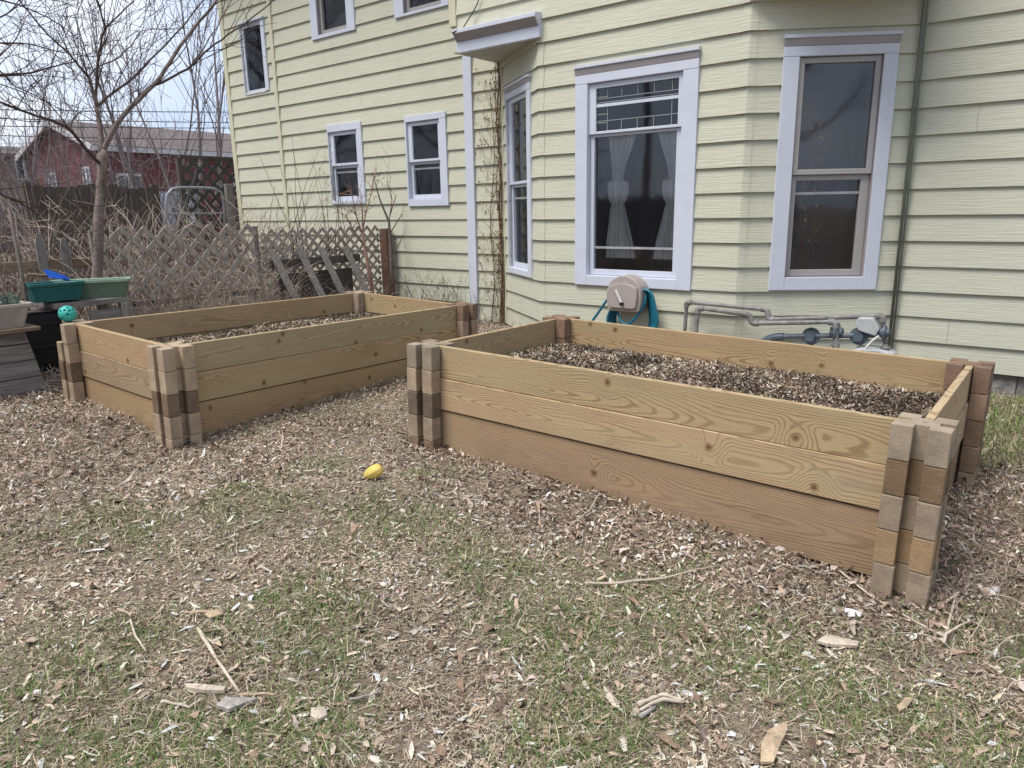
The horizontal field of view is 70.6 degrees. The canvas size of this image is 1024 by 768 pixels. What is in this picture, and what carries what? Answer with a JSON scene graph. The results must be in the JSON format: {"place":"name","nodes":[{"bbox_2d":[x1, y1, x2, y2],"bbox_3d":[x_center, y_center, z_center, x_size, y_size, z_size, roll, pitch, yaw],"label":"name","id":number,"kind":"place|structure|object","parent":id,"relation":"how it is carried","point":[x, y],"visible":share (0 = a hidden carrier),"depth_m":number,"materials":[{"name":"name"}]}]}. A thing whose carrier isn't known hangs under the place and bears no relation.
{"place":"outdoors","nodes":[
{"label":"outdoors","id":0,"kind":"place"},
{"bbox_2d":[1,126,162,127],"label":"power line","id":1,"kind":"object","parent":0,"point":[82,127],"visible":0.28,"depth_m":26.17,"materials":[{"name":"black metal"}]},
{"bbox_2d":[0,135,214,139],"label":"power line","id":2,"kind":"object","parent":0,"point":[120,138],"visible":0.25,"depth_m":27.92,"materials":[{"name":"black metal"}]},
{"bbox_2d":[0,118,228,122],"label":"power line","id":3,"kind":"object","parent":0,"point":[122,121],"visible":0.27,"depth_m":26.07,"materials":[{"name":"black metal"}]},
{"bbox_2d":[1,109,227,112],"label":"power line","id":4,"kind":"object","parent":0,"point":[101,111],"visible":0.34,"depth_m":24.77,"materials":[{"name":"black"}]},
{"bbox_2d":[0,0,230,146],"label":"sky","id":5,"kind":"structure","parent":0,"point":[172,90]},
{"bbox_2d":[131,280,404,315],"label":"dry grass","id":6,"kind":"structure","parent":0,"point":[252,299],"depth_m":8.05,"materials":[{"name":"plant"}]},
{"bbox_2d":[0,237,1023,767],"bbox_3d":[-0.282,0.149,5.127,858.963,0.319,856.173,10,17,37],"label":"ground","id":7,"kind":"structure","parent":0,"point":[356,543],"depth_m":2.69,"materials":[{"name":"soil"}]},
{"bbox_2d":[0,146,29,205],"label":"brick house","id":8,"kind":"structure","parent":7,"relation":"on","point":[18,162],"depth_m":44.33,"materials":[{"name":"brown"}]},
{"bbox_2d":[14,157,29,179],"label":"window","id":9,"kind":"structure","parent":8,"relation":"in","point":[18,162],"depth_m":44.48,"materials":[{"name":"grey glass"}]},
{"bbox_2d":[0,216,33,301],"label":"dry weeds","id":10,"kind":"object","parent":7,"relation":"on","point":[13,275],"visible":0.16,"depth_m":5.94,"materials":[{"name":"plant"}]},
{"bbox_2d":[0,206,34,253],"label":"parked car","id":11,"kind":"object","parent":7,"relation":"on","point":[11,231],"depth_m":17.11,"materials":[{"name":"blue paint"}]},
{"bbox_2d":[7,207,30,310],"bbox_3d":[-3.827,-0.674,5.700,0.025,1.402,0.045,10,17,37],"label":"stake","id":12,"kind":"object","parent":7,"relation":"on","point":[17,254],"visible":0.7,"depth_m":5.61,"materials":[{"name":"wood"}]},
{"bbox_2d":[14,212,24,300],"bbox_3d":[-4.038,-0.723,5.993,0.014,1.368,0.086,10,17,37],"label":"stake","id":13,"kind":"object","parent":7,"relation":"on","point":[17,236],"visible":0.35,"depth_m":5.89,"materials":[{"name":"wood"}]},
{"bbox_2d":[0,323,47,397],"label":"plank planter","id":14,"kind":"object","parent":7,"relation":"on","point":[19,349],"visible":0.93,"depth_m":5.36,"materials":[{"name":"grey wood"}]},
{"bbox_2d":[0,301,32,328],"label":"window box","id":15,"kind":"object","parent":14,"relation":"on","point":[13,315],"visible":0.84,"depth_m":5.30,"materials":[{"name":"beige plastic"}]},
{"bbox_2d":[0,292,25,304],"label":"potted plant","id":16,"kind":"object","parent":15,"relation":"on","point":[6,302],"visible":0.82,"depth_m":5.35,"materials":[{"name":"green plant"}]},
{"bbox_2d":[0,306,61,381],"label":"compost bin","id":17,"kind":"object","parent":7,"relation":"on","point":[45,339],"visible":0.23,"depth_m":5.79,"materials":[{"name":"black plastic"}]},
{"bbox_2d":[21,364,62,390],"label":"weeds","id":18,"kind":"object","parent":7,"relation":"on","point":[52,378],"visible":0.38,"depth_m":5.60,"materials":[{"name":"plant"}]},
{"bbox_2d":[0,233,91,318],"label":"picket fence","id":19,"kind":"object","parent":7,"relation":"on","point":[41,255],"visible":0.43,"depth_m":6.71,"materials":[{"name":"grey wood"}]},
{"bbox_2d":[0,13,94,186],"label":"bare tree","id":20,"kind":"object","parent":7,"relation":"on","point":[48,122],"visible":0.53,"depth_m":21.15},
{"bbox_2d":[0,0,95,254],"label":"bare tree","id":21,"kind":"object","parent":7,"relation":"on","point":[44,89],"visible":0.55,"depth_m":24.56,"materials":[{"name":"brown plant"}]},
{"bbox_2d":[29,296,131,320],"bbox_3d":[-3.650,-0.384,6.197,0.550,0.700,0.580,10,17,37],"label":"wooden bench","id":22,"kind":"object","parent":7,"relation":"on","point":[123,309],"visible":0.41,"depth_m":6.03,"materials":[{"name":"grey wood"}]},
{"bbox_2d":[21,279,84,302],"bbox_3d":[-3.699,-0.752,5.848,0.247,0.147,0.396,11,18,41],"label":"window box","id":23,"kind":"object","parent":22,"relation":"on","point":[45,291],"visible":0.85,"depth_m":5.77,"materials":[{"name":"teal plastic"}]},
{"bbox_2d":[27,269,68,280],"bbox_3d":[-3.718,-0.867,5.800,0.076,0.110,0.283,10,17,37],"label":"trowel","id":24,"kind":"object","parent":23,"relation":"on","point":[51,274],"visible":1,"depth_m":5.82,"materials":[{"name":"blue plastic"}]},
{"bbox_2d":[51,277,131,298],"bbox_3d":[-3.574,-0.813,6.145,0.609,0.152,0.258,-6,14,-21],"label":"window box","id":25,"kind":"object","parent":22,"relation":"on","point":[109,287],"visible":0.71,"depth_m":6.09,"materials":[{"name":"green plastic"}]},
{"bbox_2d":[20,182,169,295],"bbox_3d":[-6.085,-2.077,10.751,0.135,1.750,1.860,10,17,37],"label":"board fence","id":26,"kind":"object","parent":7,"relation":"on","point":[138,201],"visible":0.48,"depth_m":10.46,"materials":[{"name":"brown wood"}]},
{"bbox_2d":[0,0,213,309],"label":"bare tree","id":27,"kind":"object","parent":7,"relation":"on","point":[7,75],"visible":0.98,"depth_m":5.61,"materials":[{"name":"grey plant"}]},
{"bbox_2d":[6,0,222,191],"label":"bare tree","id":28,"kind":"object","parent":7,"relation":"on","point":[117,136],"visible":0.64,"depth_m":25.52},
{"bbox_2d":[53,0,179,187],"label":"bare tree","id":29,"kind":"object","parent":7,"relation":"on","point":[129,143],"visible":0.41,"depth_m":31.93,"materials":[{"name":"brown plant"}]},
{"bbox_2d":[0,65,235,295],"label":"distant thicket","id":30,"kind":"object","parent":7,"relation":"on","point":[52,182],"visible":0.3,"depth_m":12.82,"materials":[{"name":"brown plant"}]},
{"bbox_2d":[15,120,238,236],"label":"red house","id":31,"kind":"structure","parent":7,"relation":"on","point":[226,147],"depth_m":38.06,"materials":[{"name":"red wood"}]},
{"bbox_2d":[82,166,91,184],"bbox_3d":[-21.297,-10.228,36.289,0.800,1.300,0.098,9,17,36],"label":"window","id":32,"kind":"structure","parent":31,"relation":"in","point":[86,174],"depth_m":36.11,"materials":[{"name":"white paint"}]},
{"bbox_2d":[115,173,141,187],"bbox_3d":[-19.320,-10.072,36.562,0.098,1.100,1.250,9,17,36],"label":"window","id":33,"kind":"structure","parent":31,"relation":"in","point":[136,178],"depth_m":36.43,"materials":[{"name":"grey glass"}]},
{"bbox_2d":[129,619,146,651],"bbox_3d":[-1.277,0.855,2.460,0.015,0.015,0.233,-11,17,-37],"label":"stick","id":34,"kind":"object","parent":7,"relation":"on","point":[135,635],"visible":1,"depth_m":2.46,"materials":[{"name":"beige wood"}]},
{"bbox_2d":[0,0,277,309],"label":"bare tree","id":35,"kind":"object","parent":7,"relation":"on","point":[100,160],"visible":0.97,"depth_m":6.43,"materials":[{"name":"grey plant"}]},
{"bbox_2d":[86,0,227,250],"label":"bare tree","id":36,"kind":"object","parent":7,"relation":"on","point":[198,117],"visible":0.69,"depth_m":20.88,"materials":[{"name":"brown plant"}]},
{"bbox_2d":[1,238,335,322],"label":"dry grass","id":37,"kind":"structure","parent":7,"relation":"on","point":[149,310],"depth_m":7.28,"materials":[{"name":"plant"}]},
{"bbox_2d":[87,223,263,308],"bbox_3d":[-3.362,-0.998,7.499,0.076,1.276,1.750,10,17,37],"label":"lattice fence","id":38,"kind":"object","parent":7,"relation":"on","point":[253,246],"visible":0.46,"depth_m":7.39,"materials":[{"name":"grey wood"}]},
{"bbox_2d":[159,191,203,250],"bbox_3d":[-11.370,-5.256,23.920,2.026,2.154,5.000,-6,14,-21],"label":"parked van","id":39,"kind":"object","parent":7,"relation":"on","point":[192,218],"visible":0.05,"depth_m":22.29,"materials":[{"name":"white paint"}]},
{"bbox_2d":[164,172,198,271],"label":"beam","id":40,"kind":"structure","parent":7,"relation":"on","point":[193,183],"depth_m":11.16,"materials":[{"name":"wood"}]},
{"bbox_2d":[0,172,363,322],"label":"dry brush","id":41,"kind":"object","parent":7,"relation":"on","point":[129,252],"visible":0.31,"depth_m":8.49,"materials":[{"name":"plant"}]},
{"bbox_2d":[163,698,204,708],"bbox_3d":[-0.964,0.934,2.114,0.120,0.013,0.040,-1,14,-1],"label":"stick","id":42,"kind":"object","parent":7,"relation":"on","point":[177,703],"visible":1,"depth_m":2.11,"materials":[{"name":"beige wood"}]},
{"bbox_2d":[0,213,401,323],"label":"dead weeds","id":43,"kind":"object","parent":7,"relation":"on","point":[86,244],"visible":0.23,"depth_m":7.95,"materials":[{"name":"plant"}]},
{"bbox_2d":[165,184,240,289],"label":"metal gate","id":44,"kind":"structure","parent":7,"relation":"on","point":[228,191],"depth_m":11.48,"materials":[{"name":"grey metal"}]},
{"bbox_2d":[184,683,225,693],"bbox_3d":[-0.929,0.914,2.176,0.141,0.023,0.024,1,14,8],"label":"bark chip","id":45,"kind":"object","parent":7,"relation":"on","point":[209,689],"visible":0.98,"depth_m":2.17,"materials":[{"name":"beige wood"}]},
{"bbox_2d":[176,0,236,239],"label":"bare tree","id":46,"kind":"object","parent":7,"relation":"on","point":[220,110],"visible":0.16,"depth_m":24.04,"materials":[{"name":"brown plant"}]},
{"bbox_2d":[191,609,221,615],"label":"stick","id":47,"kind":"object","parent":7,"relation":"on","point":[199,611],"visible":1,"depth_m":2.59,"materials":[{"name":"beige wood"}]},
{"bbox_2d":[175,155,243,290],"bbox_3d":[-4.809,-2.615,11.953,0.090,2.190,1.260,10,17,37],"label":"lattice screen","id":48,"kind":"object","parent":7,"relation":"on","point":[181,180],"visible":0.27,"depth_m":11.64,"materials":[{"name":"brown wood"}]},
{"bbox_2d":[204,609,223,618],"bbox_3d":[-1.064,0.818,2.580,0.059,0.017,0.040,-8,15,-28],"label":"bark chip","id":49,"kind":"object","parent":7,"relation":"on","point":[213,614],"visible":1,"depth_m":2.57,"materials":[{"name":"beige wood"}]},
{"bbox_2d":[196,627,240,692],"bbox_3d":[-0.948,0.880,2.321,0.014,0.018,0.428,-11,17,-36],"label":"stick","id":50,"kind":"object","parent":7,"relation":"on","point":[212,652],"visible":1,"depth_m":2.33,"materials":[{"name":"beige wood"}]},
{"bbox_2d":[216,697,257,711],"bbox_3d":[-0.801,0.927,2.099,0.109,0.023,0.054,1,14,7],"label":"bark chip","id":51,"kind":"object","parent":7,"relation":"on","point":[227,704],"visible":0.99,"depth_m":2.10,"materials":[{"name":"grey wood"}]},
{"bbox_2d":[239,692,276,695],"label":"stick","id":52,"kind":"object","parent":7,"relation":"on","point":[257,693],"visible":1,"depth_m":2.14,"materials":[{"name":"beige wood"}]},
{"bbox_2d":[57,290,477,450],"bbox_3d":[-1.800,-0.170,5.891,1.586,0.838,2.832,11,17,37],"label":"raised bed","id":53,"kind":"object","parent":7,"relation":"on","point":[172,395],"visible":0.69,"depth_m":5.12,"materials":[{"name":"wood"}]},
{"bbox_2d":[58,306,76,321],"bbox_3d":[-3.195,-0.505,5.196,0.116,0.116,0.115,10,17,37],"label":"ball","id":54,"kind":"object","parent":53,"relation":"on","point":[67,313],"visible":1,"depth_m":5.16,"materials":[{"name":"teal plastic"}]},
{"bbox_2d":[150,312,380,343],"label":"mulch","id":55,"kind":"object","parent":53,"relation":"in","point":[262,328],"visible":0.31,"depth_m":6.05,"materials":[{"name":"brown plant"}]},
{"bbox_2d":[260,139,327,272],"bbox_3d":[-2.502,-1.823,8.584,0.809,2.143,0.234,-9,16,-30],"label":"bare shrub","id":56,"kind":"object","parent":7,"relation":"on","point":[299,205],"visible":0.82,"depth_m":8.53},
{"bbox_2d":[268,246,368,299],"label":"leaning pickets","id":57,"kind":"object","parent":7,"relation":"on","point":[341,277],"visible":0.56,"depth_m":8.57,"materials":[{"name":"grey wood"}]},
{"bbox_2d":[310,706,327,721],"bbox_3d":[-0.550,0.939,2.064,0.047,0.022,0.053,-3,14,-10],"label":"bark chip","id":58,"kind":"object","parent":7,"relation":"on","point":[320,713],"visible":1,"depth_m":2.06,"materials":[{"name":"beige wood"}]},
{"bbox_2d":[261,225,382,300],"bbox_3d":[-2.268,-1.364,8.821,0.066,1.092,1.734,10,17,37],"label":"lattice fence","id":59,"kind":"object","parent":7,"relation":"on","point":[293,240],"visible":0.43,"depth_m":8.73,"materials":[{"name":"brown wood"}]},
{"bbox_2d":[310,146,348,267],"bbox_3d":[-2.202,-1.879,8.986,0.424,2.053,0.485,-7,15,-23],"label":"bare shrub","id":60,"kind":"object","parent":7,"relation":"on","point":[327,240],"visible":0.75,"depth_m":8.94,"materials":[{"name":"brown plant"}]},
{"bbox_2d":[323,158,389,293],"bbox_3d":[-1.739,-1.663,8.452,0.550,1.908,0.859,10,17,37],"label":"sapling","id":61,"kind":"object","parent":7,"relation":"on","point":[371,287],"visible":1,"depth_m":8.42,"materials":[{"name":"brown plant"}]},
{"bbox_2d":[349,687,380,700],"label":"stick","id":62,"kind":"object","parent":7,"relation":"on","point":[362,696],"visible":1,"depth_m":2.14,"materials":[{"name":"beige wood"}]},
{"bbox_2d":[363,464,382,478],"bbox_3d":[-0.729,0.461,3.799,0.107,0.081,0.073,-2,14,-3],"label":"egg","id":63,"kind":"object","parent":7,"relation":"on","point":[374,471],"visible":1,"depth_m":3.77,"materials":[{"name":"yellow plastic"}]},
{"bbox_2d":[379,228,395,295],"bbox_3d":[-1.627,-1.446,9.478,0.180,1.163,0.170,10,17,37],"label":"fence post","id":64,"kind":"object","parent":7,"relation":"on","point":[384,245],"visible":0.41,"depth_m":9.38,"materials":[{"name":"brown wood"}]},
{"bbox_2d":[372,145,406,295],"bbox_3d":[-1.410,-2.032,9.196,0.366,1.903,0.690,4,14,19],"label":"sapling","id":65,"kind":"object","parent":7,"relation":"on","point":[390,256],"visible":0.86,"depth_m":9.16,"materials":[{"name":"brown plant"}]},
{"bbox_2d":[388,263,506,325],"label":"dead stalks","id":66,"kind":"object","parent":7,"relation":"on","point":[450,291],"visible":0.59,"depth_m":8.77,"materials":[{"name":"brown plant"}]},
{"bbox_2d":[478,306,524,332],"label":"dead stalks","id":67,"kind":"object","parent":7,"relation":"on","point":[494,324],"visible":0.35,"depth_m":7.68,"materials":[{"name":"plant"}]},
{"bbox_2d":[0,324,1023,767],"bbox_3d":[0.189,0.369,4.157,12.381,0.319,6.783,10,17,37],"label":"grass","id":68,"kind":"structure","parent":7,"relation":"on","point":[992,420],"depth_m":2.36,"materials":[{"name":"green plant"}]},
{"bbox_2d":[567,492,600,528],"bbox_3d":[0.352,0.593,3.408,0.027,0.015,0.442,6,15,25],"label":"stick","id":69,"kind":"object","parent":7,"relation":"on","point":[587,511],"visible":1,"depth_m":3.41,"materials":[{"name":"beige wood"}]},
{"bbox_2d":[603,686,619,707],"bbox_3d":[0.294,0.933,2.164,0.027,0.015,0.104,-7,15,-22],"label":"bark chip","id":70,"kind":"object","parent":7,"relation":"on","point":[610,696],"visible":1,"depth_m":2.15,"materials":[{"name":"beige wood"}]},
{"bbox_2d":[217,0,1023,396],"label":"yellow house","id":71,"kind":"structure","parent":7,"relation":"on","point":[661,148],"depth_m":6.32,"materials":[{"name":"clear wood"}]},
{"bbox_2d":[236,16,269,95],"bbox_3d":[-3.719,-4.764,10.551,0.630,1.005,0.168,10,17,37],"label":"window","id":72,"kind":"structure","parent":71,"relation":"in","point":[256,67],"depth_m":10.56,"materials":[{"name":"white glass"}]},
{"bbox_2d":[309,0,355,40],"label":"window","id":73,"kind":"structure","parent":71,"relation":"in","point":[328,18],"depth_m":9.45,"materials":[{"name":"white glass"}]},
{"bbox_2d":[326,121,365,203],"bbox_3d":[-1.912,-2.958,10.131,0.702,1.542,1.038,10,17,37],"label":"window","id":74,"kind":"structure","parent":71,"relation":"in","point":[347,137],"depth_m":9.76,"materials":[{"name":"white glass"}]},
{"bbox_2d":[393,0,448,18],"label":"window","id":75,"kind":"structure","parent":71,"relation":"in","point":[402,8],"depth_m":8.53,"materials":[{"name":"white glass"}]},
{"bbox_2d":[404,111,449,205],"bbox_3d":[-0.726,-2.723,9.220,0.697,1.575,1.038,10,17,37],"label":"window","id":76,"kind":"structure","parent":71,"relation":"in","point":[426,135],"depth_m":8.86,"materials":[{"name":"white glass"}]},
{"bbox_2d":[452,0,478,32],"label":"cable","id":77,"kind":"object","parent":71,"relation":"attached to","point":[470,15],"visible":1,"depth_m":7.09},
{"bbox_2d":[472,62,504,324],"bbox_3d":[-0.286,-2.099,8.316,0.454,2.970,0.089,10,17,37],"label":"climbing vine","id":78,"kind":"object","parent":71,"relation":"attached to","point":[501,264],"visible":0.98,"depth_m":8.26,"materials":[{"name":"brown plant"}]},
{"bbox_2d":[503,73,533,277],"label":"window","id":79,"kind":"structure","parent":71,"relation":"in","point":[518,97],"depth_m":7.69,"materials":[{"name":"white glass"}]},
{"bbox_2d":[607,274,648,312],"bbox_3d":[1.028,-0.818,6.512,0.352,0.323,0.232,10,17,37],"label":"hose reel","id":80,"kind":"object","parent":71,"relation":"attached to","point":[625,293],"visible":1,"depth_m":6.44,"materials":[{"name":"beige plastic"}]},
{"bbox_2d":[591,288,658,327],"bbox_3d":[0.933,-0.535,6.678,0.914,0.735,0.197,6,15,28],"label":"garden hose","id":81,"kind":"object","parent":80,"relation":"hanging from","point":[611,317],"visible":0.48,"depth_m":6.46,"materials":[{"name":"teal rubber"}]},
{"bbox_2d":[574,46,701,290],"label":"window","id":82,"kind":"structure","parent":71,"relation":"in","point":[636,118],"depth_m":6.64,"materials":[{"name":"white glass"}]},
{"bbox_2d":[683,299,897,354],"bbox_3d":[2.120,-0.308,5.760,1.690,0.627,0.195,10,17,37],"label":"gas meter","id":83,"kind":"object","parent":71,"relation":"attached to","point":[869,325],"visible":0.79,"depth_m":5.54,"materials":[{"name":"grey metal"}]},
{"bbox_2d":[795,98,833,268],"bbox_3d":[2.461,-1.605,5.885,0.219,1.371,0.141,0,14,3],"label":"houseplant","id":84,"kind":"object","parent":71,"relation":"in","point":[808,189],"visible":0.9,"depth_m":5.93,"materials":[{"name":"green plant"}]},
{"bbox_2d":[768,30,902,289],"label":"window","id":85,"kind":"structure","parent":71,"relation":"in","point":[851,77],"depth_m":5.90,"materials":[{"name":"white glass"}]},
{"bbox_2d":[638,705,655,718],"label":"stick","id":86,"kind":"object","parent":7,"relation":"on","point":[642,715],"visible":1,"depth_m":2.09,"materials":[{"name":"beige wood"}]},
{"bbox_2d":[585,565,717,584],"bbox_3d":[0.561,0.754,2.846,0.577,0.031,0.037,-5,14,-15],"label":"stick","id":87,"kind":"object","parent":7,"relation":"on","point":[619,582],"visible":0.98,"depth_m":2.81,"materials":[{"name":"beige wood"}]},
{"bbox_2d":[636,692,683,711],"bbox_3d":[0.437,0.936,2.141,0.148,0.021,0.056,-4,14,-13],"label":"driftwood","id":88,"kind":"object","parent":7,"relation":"on","point":[666,698],"visible":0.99,"depth_m":2.14,"materials":[{"name":"beige wood"}]},
{"bbox_2d":[407,314,994,609],"bbox_3d":[0.947,0.233,4.070,2.754,0.838,1.560,11,17,36],"label":"raised bed","id":89,"kind":"object","parent":7,"relation":"on","point":[863,493],"visible":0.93,"depth_m":3.39,"materials":[{"name":"wood"}]},
{"bbox_2d":[493,342,941,417],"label":"mulch","id":90,"kind":"object","parent":89,"relation":"in","point":[840,393],"visible":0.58,"depth_m":3.96,"materials":[{"name":"brown wood"}]},
{"bbox_2d":[760,721,786,763],"bbox_3d":[0.717,0.980,1.990,0.046,0.020,0.199,8,16,33],"label":"bark chip","id":91,"kind":"object","parent":7,"relation":"on","point":[768,756],"visible":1,"depth_m":1.97,"materials":[{"name":"beige wood"}]},
{"bbox_2d":[816,634,858,647],"bbox_3d":[1.112,0.880,2.471,0.132,0.022,0.059,5,15,23],"label":"bark chip","id":92,"kind":"object","parent":7,"relation":"on","point":[833,641],"visible":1,"depth_m":2.46,"materials":[{"name":"beige wood"}]},
{"bbox_2d":[843,608,862,616],"bbox_3d":[1.253,0.832,2.647,0.062,0.016,0.060,0,14,5],"label":"dry leaf","id":93,"kind":"object","parent":7,"relation":"on","point":[851,613],"visible":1,"depth_m":2.64,"materials":[{"name":"white plant"}]},
{"bbox_2d":[825,569,943,636],"bbox_3d":[1.386,0.819,2.731,0.078,0.028,0.497,-6,14,-18],"label":"stick","id":94,"kind":"object","parent":7,"relation":"on","point":[862,589],"visible":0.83,"depth_m":2.74,"materials":[{"name":"beige wood"}]},
{"bbox_2d":[896,697,913,711],"bbox_3d":[1.175,0.954,2.163,0.096,0.018,0.021,-12,18,-39],"label":"bark chip","id":95,"kind":"object","parent":7,"relation":"on","point":[904,703],"visible":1,"depth_m":2.15,"materials":[{"name":"beige wood"}]},
{"bbox_2d":[888,425,1023,691],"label":"twig litter","id":96,"kind":"object","parent":7,"relation":"on","point":[1004,566],"visible":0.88,"depth_m":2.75,"materials":[{"name":"plant"}]},
{"bbox_2d":[990,586,998,594],"bbox_3d":[1.868,0.793,2.800,0.080,0.013,0.030,-12,17,-37],"label":"dry leaf","id":97,"kind":"object","parent":96,"relation":"on","point":[995,588],"visible":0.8,"depth_m":2.79,"materials":[{"name":"white plant"}]},
{"bbox_2d":[944,583,970,603],"bbox_3d":[1.722,0.810,2.792,0.208,0.023,0.012,-10,16,-33],"label":"stick","id":98,"kind":"object","parent":7,"relation":"on","point":[957,593],"visible":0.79,"depth_m":2.78,"materials":[{"name":"beige wood"}]},
{"bbox_2d":[942,596,975,643],"bbox_3d":[1.616,0.855,2.606,0.088,0.023,0.387,10,17,37],"label":"stick","id":99,"kind":"object","parent":7,"relation":"on","point":[945,634],"visible":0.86,"depth_m":2.58,"materials":[{"name":"beige wood"}]}
]}

